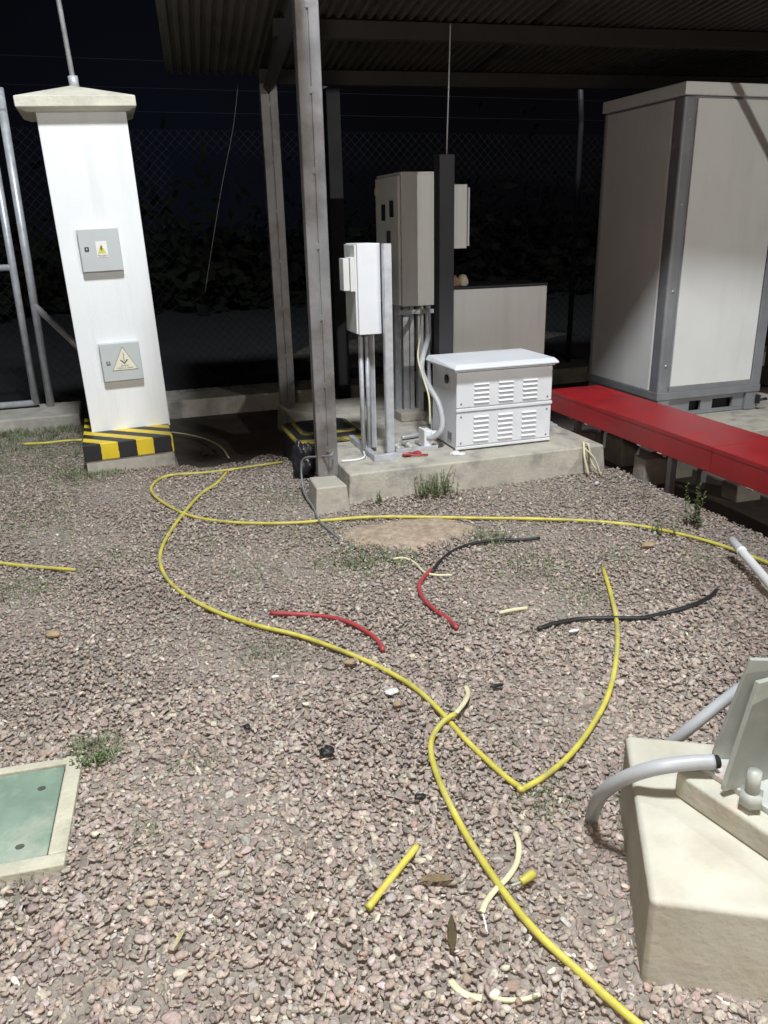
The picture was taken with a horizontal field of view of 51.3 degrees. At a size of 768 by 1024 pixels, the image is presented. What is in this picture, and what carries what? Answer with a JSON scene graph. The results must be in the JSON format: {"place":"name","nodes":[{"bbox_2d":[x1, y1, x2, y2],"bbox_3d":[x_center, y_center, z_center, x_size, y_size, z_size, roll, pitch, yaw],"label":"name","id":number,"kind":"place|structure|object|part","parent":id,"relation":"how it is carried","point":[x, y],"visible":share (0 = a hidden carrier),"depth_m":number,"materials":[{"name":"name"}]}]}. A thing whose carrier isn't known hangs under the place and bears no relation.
{"place":"outdoors","nodes":[
{"label":"outdoors","id":0,"kind":"place"},
{"bbox_2d":[0,171,39,408],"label":"yard gate","id":1,"kind":"structure","parent":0,"point":[11,266],"depth_m":6.55,"materials":[{"name":"metal"}]},
{"bbox_2d":[0,232,596,409],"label":"field","id":2,"kind":"structure","parent":0,"point":[552,350],"depth_m":10.92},
{"bbox_2d":[0,0,649,240],"label":"sky","id":3,"kind":"structure","parent":0,"point":[108,30],"materials":[{"name":"black"}]},
{"bbox_2d":[0,427,767,1023],"bbox_3d":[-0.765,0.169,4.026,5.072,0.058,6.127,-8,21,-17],"label":"gravel","id":4,"kind":"structure","parent":0,"point":[212,971],"depth_m":2.50,"materials":[{"name":"grey gravel"}]},
{"bbox_2d":[0,561,76,571],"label":"yellow pipe","id":5,"kind":"object","parent":4,"relation":"on","point":[40,567],"visible":1,"depth_m":3.78,"materials":[{"name":"plastic"}]},
{"bbox_2d":[0,755,82,883],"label":"inspection cover","id":6,"kind":"object","parent":4,"relation":"on","point":[38,801],"visible":0.7,"depth_m":2.17,"materials":[{"name":"concrete"}]},
{"bbox_2d":[21,439,82,444],"bbox_3d":[-2.470,-0.520,5.957,0.429,0.024,0.055,-6,20,-14],"label":"yellow pipe","id":7,"kind":"object","parent":4,"relation":"on","point":[51,442],"visible":1,"depth_m":5.94,"materials":[{"name":"plastic"}]},
{"bbox_2d":[45,630,59,637],"bbox_3d":[-1.300,0.478,3.137,0.058,0.027,0.044,-8,21,-17],"label":"tan stone","id":8,"kind":"object","parent":4,"relation":"on","point":[52,633],"visible":1,"depth_m":3.13,"materials":[{"name":"brown stone"}]},
{"bbox_2d":[69,748,108,771],"bbox_3d":[-0.878,0.738,2.374,0.110,0.053,0.074,-1,20,0],"label":"weed plant","id":9,"kind":"object","parent":4,"relation":"on","point":[85,762],"visible":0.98,"depth_m":2.38,"materials":[{"name":"green plant"}]},
{"bbox_2d":[173,928,185,948],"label":"dry leaf","id":10,"kind":"object","parent":4,"relation":"on","point":[179,936],"visible":1,"depth_m":1.77,"materials":[{"name":"beige plant"}]},
{"bbox_2d":[243,723,249,728],"bbox_3d":[-0.433,0.678,2.529,0.022,0.012,0.024,-8,21,-17],"label":"black scrap","id":11,"kind":"object","parent":4,"relation":"on","point":[247,726],"visible":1,"depth_m":2.52,"materials":[{"name":"rubber"}]},
{"bbox_2d":[319,745,334,757],"bbox_3d":[-0.171,0.716,2.396,0.047,0.030,0.044,-8,21,-17],"label":"dark stone","id":12,"kind":"object","parent":4,"relation":"on","point":[328,751],"visible":1,"depth_m":2.38,"materials":[{"name":"black stone"}]},
{"bbox_2d":[269,611,384,651],"bbox_3d":[-0.203,0.449,3.168,0.577,0.024,0.125,12,24,33],"label":"red cable","id":13,"kind":"object","parent":4,"relation":"on","point":[348,622],"visible":1,"depth_m":3.22,"materials":[{"name":"red rubber"}]},
{"bbox_2d":[308,476,349,514],"bbox_3d":[-0.328,-0.086,4.574,0.208,0.200,0.284,-8,21,-17],"label":"post footing","id":14,"kind":"object","parent":4,"relation":"on","point":[327,494],"visible":0.67,"depth_m":4.46,"materials":[{"name":"concrete"}]},
{"bbox_2d":[342,658,356,665],"bbox_3d":[-0.123,0.541,2.887,0.055,0.023,0.040,-8,21,-17],"label":"tan stone","id":15,"kind":"object","parent":4,"relation":"on","point":[349,662],"visible":1,"depth_m":2.88,"materials":[{"name":"brown stone"}]},
{"bbox_2d":[333,552,372,570],"bbox_3d":[-0.142,0.232,3.754,0.179,0.048,0.132,-8,21,-17],"label":"weed plant","id":16,"kind":"object","parent":4,"relation":"on","point":[369,561],"visible":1,"depth_m":3.75,"materials":[{"name":"green plant"}]},
{"bbox_2d":[0,423,749,921],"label":"grass","id":17,"kind":"structure","parent":4,"relation":"on","point":[74,481],"depth_m":3.79,"materials":[{"name":"green plant"}]},
{"bbox_2d":[375,490,381,505],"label":"weed plant","id":18,"kind":"object","parent":4,"relation":"on","point":[379,500],"visible":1,"depth_m":4.56,"materials":[{"name":"green plant"}]},
{"bbox_2d":[158,471,619,792],"bbox_3d":[-0.199,0.217,3.813,1.505,0.027,3.283,-19,26,-40],"label":"yellow pipe","id":19,"kind":"object","parent":4,"relation":"on","point":[557,766],"visible":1,"depth_m":2.84,"materials":[{"name":"plastic"}]},
{"bbox_2d":[384,688,399,694],"bbox_3d":[0.026,0.606,2.701,0.054,0.013,0.038,-13,23,-30],"label":"clear scrap","id":20,"kind":"object","parent":4,"relation":"on","point":[391,691],"visible":1,"depth_m":2.69,"materials":[{"name":"grey plastic"}]},
{"bbox_2d":[365,843,419,910],"bbox_3d":[0.022,0.883,1.941,0.021,0.023,0.231,11,23,30],"label":"yellow pipe","id":21,"kind":"object","parent":4,"relation":"on","point":[391,877],"visible":1,"depth_m":1.93,"materials":[{"name":"plastic"}]},
{"bbox_2d":[392,700,401,706],"bbox_3d":[0.043,0.631,2.627,0.029,0.023,0.031,16,26,40],"label":"tan stone","id":22,"kind":"object","parent":4,"relation":"on","point":[396,703],"visible":1,"depth_m":2.62,"materials":[{"name":"beige stone"}]},
{"bbox_2d":[414,793,425,799],"bbox_3d":[0.100,0.783,2.203,0.035,0.014,0.021,-4,20,-6],"label":"black scrap","id":23,"kind":"object","parent":4,"relation":"on","point":[419,796],"visible":1,"depth_m":2.20,"materials":[{"name":"plastic"}]},
{"bbox_2d":[393,557,451,576],"bbox_3d":[0.167,0.256,3.696,0.332,0.017,0.078,17,27,41],"label":"cream cable","id":24,"kind":"object","parent":4,"relation":"on","point":[419,567],"visible":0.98,"depth_m":3.67,"materials":[{"name":"plastic"}]},
{"bbox_2d":[414,471,442,500],"bbox_3d":[0.255,-0.157,4.637,0.171,0.166,0.152,2,20,10],"label":"weed plant","id":25,"kind":"object","parent":4,"relation":"on","point":[435,492],"visible":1,"depth_m":4.63,"materials":[{"name":"green plant"}]},
{"bbox_2d":[418,873,453,881],"bbox_3d":[0.125,0.881,1.919,0.085,0.011,0.026,-2,20,-1],"label":"dry leaf","id":26,"kind":"object","parent":4,"relation":"on","point":[435,877],"visible":1,"depth_m":1.92,"materials":[{"name":"brown plant"}]},
{"bbox_2d":[417,568,458,629],"bbox_3d":[0.206,0.362,3.385,0.104,0.024,0.579,-4,20,-6],"label":"red cable","id":27,"kind":"object","parent":4,"relation":"on","point":[455,626],"visible":1,"depth_m":3.32,"materials":[{"name":"red rubber"}]},
{"bbox_2d":[427,466,458,496],"bbox_3d":[0.347,-0.171,4.665,0.174,0.171,0.146,-8,21,-17],"label":"weed plant","id":28,"kind":"object","parent":4,"relation":"on","point":[445,487],"visible":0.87,"depth_m":4.67,"materials":[{"name":"green plant"}]},
{"bbox_2d":[447,916,456,953],"bbox_3d":[0.151,0.933,1.772,0.022,0.011,0.100,1,20,5],"label":"dry leaf","id":29,"kind":"object","parent":4,"relation":"on","point":[452,932],"visible":1,"depth_m":1.77,"materials":[{"name":"brown plant"}]},
{"bbox_2d":[150,461,767,564],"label":"yellow pipe","id":30,"kind":"object","parent":4,"relation":"on","point":[426,516],"visible":0.97,"depth_m":4.29,"materials":[{"name":"plastic"}]},
{"bbox_2d":[454,685,469,713],"bbox_3d":[0.262,0.615,2.626,0.034,0.019,0.185,4,20,15],"label":"frayed pipe end","id":31,"kind":"object","parent":4,"relation":"on","point":[461,706],"visible":1,"depth_m":2.60,"materials":[{"name":"beige plastic"}]},
{"bbox_2d":[447,978,482,1001],"bbox_3d":[0.165,0.986,1.646,0.081,0.012,0.026,12,24,33],"label":"white strip","id":32,"kind":"object","parent":4,"relation":"on","point":[455,986],"visible":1,"depth_m":1.64,"materials":[{"name":"beige plastic"}]},
{"bbox_2d":[481,913,487,934],"bbox_3d":[0.228,0.930,1.813,0.006,0.010,0.059,-3,20,-4],"label":"white strip","id":33,"kind":"object","parent":4,"relation":"on","point":[483,916],"visible":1,"depth_m":1.81,"materials":[{"name":"plastic"}]},
{"bbox_2d":[431,536,539,572],"bbox_3d":[0.455,0.182,3.877,0.688,0.022,0.168,-14,23,-32],"label":"black cable","id":34,"kind":"object","parent":4,"relation":"on","point":[439,561],"visible":1,"depth_m":3.95,"materials":[{"name":"rubber"}]},
{"bbox_2d":[490,683,502,687],"bbox_3d":[0.384,0.591,2.723,0.053,0.011,0.018,-8,21,-17],"label":"black scrap","id":35,"kind":"object","parent":4,"relation":"on","point":[496,685],"visible":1,"depth_m":2.72,"materials":[{"name":"plastic"}]},
{"bbox_2d":[479,831,521,913],"bbox_3d":[0.296,0.875,1.948,0.046,0.013,0.286,8,22,24],"label":"white strip","id":36,"kind":"object","parent":4,"relation":"on","point":[506,878],"visible":1,"depth_m":1.93,"materials":[{"name":"beige plastic"}]},
{"bbox_2d":[498,606,527,614],"bbox_3d":[0.527,0.401,3.262,0.131,0.021,0.016,-8,21,-19],"label":"cream cable","id":37,"kind":"object","parent":4,"relation":"on","point":[509,610],"visible":1,"depth_m":3.25,"materials":[{"name":"plastic"}]},
{"bbox_2d":[492,992,540,1002],"bbox_3d":[0.270,0.992,1.631,0.102,0.015,0.018,-2,20,-3],"label":"cream cable","id":38,"kind":"object","parent":4,"relation":"on","point":[513,999],"visible":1,"depth_m":1.63,"materials":[{"name":"plastic"}]},
{"bbox_2d":[510,869,536,887],"bbox_3d":[0.332,0.875,1.903,0.065,0.026,0.025,-13,23,-30],"label":"wire terminal","id":39,"kind":"object","parent":4,"relation":"on","point":[530,875],"visible":1,"depth_m":1.90,"materials":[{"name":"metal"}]},
{"bbox_2d":[428,711,644,1023],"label":"cable","id":40,"kind":"object","parent":4,"relation":"on","point":[608,998],"visible":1,"depth_m":1.84,"materials":[{"name":"plastic"}]},
{"bbox_2d":[537,588,718,630],"bbox_3d":[1.021,0.404,3.218,0.883,0.023,0.111,-8,21,-18],"label":"black cable","id":41,"kind":"object","parent":4,"relation":"on","point":[642,617],"visible":1,"depth_m":3.17,"materials":[{"name":"rubber"}]},
{"bbox_2d":[640,541,654,547],"bbox_3d":[1.281,0.157,3.876,0.084,0.022,0.045,-8,21,-17],"label":"tan stone","id":42,"kind":"object","parent":4,"relation":"on","point":[647,544],"visible":1,"depth_m":3.86,"materials":[{"name":"beige stone"}]},
{"bbox_2d":[585,754,721,823],"bbox_3d":[0.621,0.717,1.965,0.141,0.383,0.333,-19,26,-40],"label":"grey conduit","id":43,"kind":"object","parent":4,"relation":"on","point":[605,790],"visible":0.98,"depth_m":1.86,"materials":[{"name":"plastic"}]},
{"bbox_2d":[652,520,682,539],"bbox_3d":[1.403,0.077,4.021,0.169,0.091,0.121,-12,22,-27],"label":"weed plant","id":44,"kind":"object","parent":4,"relation":"on","point":[657,528],"visible":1,"depth_m":4.03,"materials":[{"name":"green plant"}]},
{"bbox_2d":[620,737,767,1001],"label":"pole base block","id":45,"kind":"structure","parent":4,"relation":"on","point":[698,882],"depth_m":1.65,"materials":[{"name":"beige concrete"}]},
{"bbox_2d":[665,682,738,741],"bbox_3d":[0.885,0.556,2.172,0.263,0.272,0.061,0,20,4],"label":"conduit","id":46,"kind":"object","parent":45,"relation":"attached to","point":[701,718],"visible":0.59,"depth_m":2.15,"materials":[{"name":"grey plastic"}]},
{"bbox_2d":[675,770,767,858],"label":"grout pad","id":47,"kind":"object","parent":45,"relation":"on","point":[704,794],"visible":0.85,"depth_m":1.78,"materials":[{"name":"beige concrete"}]},
{"bbox_2d":[702,657,767,813],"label":"lamp pole","id":48,"kind":"object","parent":47,"relation":"on","point":[740,748],"visible":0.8,"depth_m":1.77,"materials":[{"name":"metal"}]},
{"bbox_2d":[683,482,706,529],"bbox_3d":[1.604,-0.041,4.100,0.122,0.252,0.100,-8,21,-17],"label":"weed plant","id":49,"kind":"object","parent":4,"relation":"on","point":[697,511],"visible":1,"depth_m":4.12,"materials":[{"name":"green plant"}]},
{"bbox_2d":[728,536,767,588],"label":"white pipe","id":50,"kind":"object","parent":4,"relation":"on","point":[743,553],"visible":1,"depth_m":3.50,"materials":[{"name":"plastic"}]},
{"bbox_2d":[4,280,767,537],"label":"ground","id":51,"kind":"structure","parent":0,"point":[244,437],"depth_m":6.11,"materials":[{"name":"soil"}]},
{"bbox_2d":[0,401,82,435],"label":"kerb","id":52,"kind":"structure","parent":51,"relation":"on","point":[45,416],"depth_m":6.55,"materials":[{"name":"concrete"}]},
{"bbox_2d":[13,0,175,473],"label":"gate pillar","id":53,"kind":"structure","parent":51,"relation":"on","point":[86,150],"depth_m":5.24,"materials":[{"name":"concrete"}]},
{"bbox_2d":[171,431,229,458],"bbox_3d":[-1.330,-0.514,5.946,0.130,0.017,1.008,-16,24,-35],"label":"faded wire","id":54,"kind":"object","parent":51,"relation":"on","point":[222,448],"visible":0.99,"depth_m":6.05,"materials":[{"name":"plastic"}]},
{"bbox_2d":[0,101,600,320],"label":"scrub","id":55,"kind":"object","parent":51,"relation":"on","point":[485,263],"visible":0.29,"depth_m":17.49,"materials":[{"name":"green plant"}]},
{"bbox_2d":[291,440,314,480],"bbox_3d":[-0.511,-0.314,5.093,0.153,0.317,0.155,-8,21,-17],"label":"black bag","id":56,"kind":"object","parent":51,"relation":"on","point":[301,451],"visible":0.94,"depth_m":5.04,"materials":[{"name":"plastic"}]},
{"bbox_2d":[281,418,360,471],"bbox_3d":[-0.421,-0.455,5.513,0.485,0.266,0.584,-8,21,-17],"label":"striped pad","id":57,"kind":"object","parent":51,"relation":"on","point":[302,432],"visible":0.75,"depth_m":5.42,"materials":[{"name":"black rubber"}]},
{"bbox_2d":[322,87,350,398],"bbox_3d":[-0.375,-2.023,6.476,0.110,2.510,0.100,-8,21,-17],"label":"upright","id":58,"kind":"object","parent":51,"relation":"on","point":[333,153],"visible":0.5,"depth_m":6.35,"materials":[{"name":"paint"}]},
{"bbox_2d":[278,391,604,503],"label":"equipment slab","id":59,"kind":"structure","parent":51,"relation":"on","point":[559,452],"depth_m":4.92,"materials":[{"name":"concrete"}]},
{"bbox_2d":[341,451,365,461],"bbox_3d":[-0.162,-0.334,4.856,0.083,0.024,0.231,13,24,34],"label":"white wire","id":60,"kind":"object","parent":59,"relation":"on","point":[357,459],"visible":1,"depth_m":4.81,"materials":[{"name":"plastic"}]},
{"bbox_2d":[339,243,400,461],"bbox_3d":[-0.134,-0.970,4.830,0.290,1.240,0.555,-8,21,-17],"label":"cabinet","id":61,"kind":"object","parent":59,"relation":"on","point":[359,267],"depth_m":4.61,"materials":[{"name":"white metal"}]},
{"bbox_2d":[344,244,358,333],"bbox_3d":[-0.189,-1.288,4.625,0.012,0.488,0.210,-8,21,-17],"label":"door","id":62,"kind":"structure","parent":61,"relation":"in","point":[349,250],"depth_m":4.61,"materials":[{"name":"grey paint"}]},
{"bbox_2d":[374,172,433,421],"bbox_3d":[0.155,-1.492,5.655,0.304,1.655,0.496,-8,21,-17],"label":"control cabinet","id":63,"kind":"object","parent":59,"relation":"on","point":[405,214],"visible":0.77,"depth_m":5.39,"materials":[{"name":"grey metal"}]},
{"bbox_3d":[0.020,-1.850,5.479,0.036,0.816,0.468,-8,21,-17],"label":"door","id":64,"kind":"part","parent":63,"relation":"part of","materials":[{"name":"grey paint"}]},
{"bbox_2d":[417,306,430,423],"bbox_3d":[0.244,-0.984,5.255,0.065,0.660,0.740,-2,20,-1],"label":"thin cable","id":65,"kind":"object","parent":63,"relation":"attached to","point":[420,366],"visible":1,"depth_m":5.10,"materials":[{"name":"beige plastic"}]},
{"bbox_2d":[454,184,469,248],"bbox_3d":[0.415,-2.021,5.484,0.298,0.410,0.175,-8,21,-17],"label":"side box","id":66,"kind":"object","parent":63,"relation":"attached to","point":[461,212],"visible":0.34,"depth_m":5.43,"materials":[{"name":"grey paint"}]},
{"bbox_2d":[400,441,412,446],"bbox_3d":[0.144,-0.430,5.101,0.046,0.047,0.131,-9,21,-22],"label":"conduit coupling","id":67,"kind":"object","parent":59,"relation":"on","point":[406,444],"visible":0.76,"depth_m":5.07,"materials":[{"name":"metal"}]},
{"bbox_2d":[402,450,427,456],"bbox_3d":[0.185,-0.356,4.893,0.160,0.031,0.060,-5,20,-10],"label":"red clamp","id":68,"kind":"object","parent":59,"relation":"on","point":[414,453],"visible":1,"depth_m":4.88,"materials":[{"name":"red plastic"}]},
{"bbox_2d":[395,440,437,452],"bbox_3d":[0.177,-0.421,5.082,0.280,0.024,0.195,-8,21,-17],"label":"floor strut","id":69,"kind":"object","parent":59,"relation":"on","point":[415,448],"visible":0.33,"depth_m":5.00,"materials":[{"name":"metal"}]},
{"bbox_2d":[401,308,432,439],"bbox_3d":[0.252,-0.907,5.255,0.135,0.808,0.407,9,22,27],"label":"bent metal conduit","id":70,"kind":"object","parent":59,"relation":"on","point":[428,371],"visible":0.56,"depth_m":5.36,"materials":[{"name":"metal"}]},
{"bbox_2d":[419,427,435,445],"bbox_3d":[0.283,-0.477,5.065,0.099,0.114,0.106,-8,21,-17],"label":"junction box","id":71,"kind":"object","parent":59,"relation":"on","point":[424,433],"visible":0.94,"depth_m":5.03,"materials":[{"name":"white plastic"}]},
{"bbox_2d":[419,305,444,440],"bbox_3d":[0.284,-0.932,5.251,0.137,0.765,0.833,-2,20,-3],"label":"flexible conduit","id":72,"kind":"object","parent":71,"relation":"attached to","point":[441,414],"visible":0.94,"depth_m":5.01,"materials":[{"name":"grey plastic"}]},
{"bbox_2d":[434,154,454,354],"bbox_3d":[0.384,-1.352,5.140,0.100,1.728,0.090,-8,21,-17],"label":"dark channel upright","id":73,"kind":"object","parent":59,"relation":"on","point":[444,172],"visible":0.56,"depth_m":5.00,"materials":[{"name":"paint"}]},
{"bbox_2d":[450,450,464,454],"bbox_3d":[0.450,-0.362,4.917,0.095,0.019,0.085,-8,21,-17],"label":"paper scrap","id":74,"kind":"object","parent":59,"relation":"on","point":[455,452],"visible":1,"depth_m":4.89,"materials":[{"name":"white paper"}]},
{"bbox_2d":[432,280,547,405],"bbox_3d":[0.761,-1.208,5.907,0.745,0.926,0.405,-8,21,-17],"label":"cabinet","id":75,"kind":"object","parent":59,"relation":"on","point":[497,315],"visible":0.45,"depth_m":5.65,"materials":[{"name":"beige metal"}]},
{"bbox_2d":[426,348,558,449],"bbox_3d":[0.679,-0.723,5.131,0.697,0.542,0.485,-8,21,-17],"label":"louvred unit","id":76,"kind":"object","parent":59,"relation":"on","point":[494,398],"visible":0.98,"depth_m":4.97,"materials":[{"name":"white metal"}]},
{"bbox_2d":[550,421,557,428],"bbox_3d":[1.084,-0.598,5.522,0.220,0.023,0.140,-8,21,-17],"label":"loose strut","id":77,"kind":"object","parent":59,"relation":"on","point":[553,425],"visible":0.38,"depth_m":5.48,"materials":[{"name":"metal"}]},
{"bbox_2d":[582,441,601,475],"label":"yellow wires","id":78,"kind":"object","parent":59,"relation":"on","point":[590,454],"visible":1,"depth_m":4.98,"materials":[{"name":"beige plastic"}]},
{"bbox_2d":[155,0,767,476],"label":"open shelter","id":79,"kind":"object","parent":51,"relation":"on","point":[309,48],"visible":0.95,"depth_m":5.16,"materials":[{"name":"metal"}]},
{"bbox_2d":[205,86,237,290],"bbox_3d":[-1.183,-2.327,5.804,0.366,1.399,0.004,-8,21,-17],"label":"dangling wire","id":80,"kind":"object","parent":79,"relation":"hanging from","point":[221,186],"visible":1,"depth_m":5.79,"materials":[{"name":"grey metal"}]},
{"bbox_2d":[300,451,343,541],"bbox_3d":[-0.303,-0.126,4.382,0.177,0.288,0.886,-6,20,-14],"label":"dark wire","id":81,"kind":"object","parent":79,"relation":"hanging from","point":[322,523],"visible":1,"depth_m":4.57,"materials":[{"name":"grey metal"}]},
{"bbox_2d":[446,24,450,153],"bbox_3d":[0.384,-2.507,4.764,0.029,0.700,0.009,-8,21,-17],"label":"hanging rod","id":82,"kind":"object","parent":79,"relation":"hanging from","point":[448,88],"visible":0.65,"depth_m":4.75,"materials":[{"name":"metal"}]},
{"bbox_2d":[166,346,766,418],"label":"fence kerb","id":83,"kind":"structure","parent":51,"relation":"on","point":[222,400],"depth_m":7.15,"materials":[{"name":"concrete"}]},
{"bbox_2d":[0,55,767,406],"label":"chain link fence","id":84,"kind":"object","parent":83,"relation":"on","point":[38,313],"visible":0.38,"depth_m":6.91,"materials":[{"name":"metal"}]},
{"bbox_2d":[573,431,595,440],"bbox_3d":[1.403,-0.496,5.626,0.137,0.150,0.136,-8,21,-17],"label":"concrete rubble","id":85,"kind":"object","parent":51,"relation":"on","point":[590,435],"visible":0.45,"depth_m":5.56,"materials":[{"name":"grey concrete"}]},
{"bbox_2d":[604,433,639,466],"bbox_3d":[1.593,-0.434,5.347,0.154,0.214,0.210,-8,21,-17],"label":"concrete rubble","id":86,"kind":"object","parent":51,"relation":"on","point":[621,452],"visible":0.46,"depth_m":5.28,"materials":[{"name":"grey concrete"}]},
{"bbox_2d":[632,451,667,484],"bbox_3d":[1.641,-0.266,4.920,0.193,0.182,0.134,-8,21,-17],"label":"concrete rubble","id":87,"kind":"object","parent":51,"relation":"on","point":[651,467],"visible":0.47,"depth_m":4.86,"materials":[{"name":"grey concrete"}]},
{"bbox_2d":[550,385,767,495],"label":"red cable tray","id":88,"kind":"object","parent":51,"relation":"on","point":[704,446],"visible":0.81,"depth_m":4.66,"materials":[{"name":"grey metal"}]},
{"bbox_2d":[676,460,692,478],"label":"concrete block","id":89,"kind":"structure","parent":51,"relation":"on","point":[683,469],"depth_m":5.00,"materials":[{"name":"grey concrete"}]},
{"bbox_2d":[695,392,767,435],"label":"cabinet pad","id":90,"kind":"object","parent":51,"relation":"on","point":[755,420],"depth_m":6.25,"materials":[{"name":"concrete"}]},
{"bbox_2d":[587,81,767,413],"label":"outdoor cabinet","id":91,"kind":"object","parent":90,"relation":"on","point":[680,311],"visible":0.92,"depth_m":6.04,"materials":[{"name":"grey metal"}]},
{"bbox_2d":[721,480,759,501],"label":"concrete block","id":92,"kind":"structure","parent":51,"relation":"on","point":[733,491],"depth_m":4.55,"materials":[{"name":"grey concrete"}]},
{"bbox_2d":[340,518,476,552],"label":"sand","id":93,"kind":"structure","parent":0,"point":[411,532],"depth_m":4.11,"materials":[{"name":"beige sand"}]},
{"bbox_2d":[454,274,467,285],"bbox_3d":[0.508,-1.613,5.596,0.164,0.096,0.098,-3,20,-5],"label":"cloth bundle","id":94,"kind":"object","parent":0,"point":[461,280],"visible":0.56,"depth_m":5.57,"materials":[{"name":"beige fabric"}]}
]}

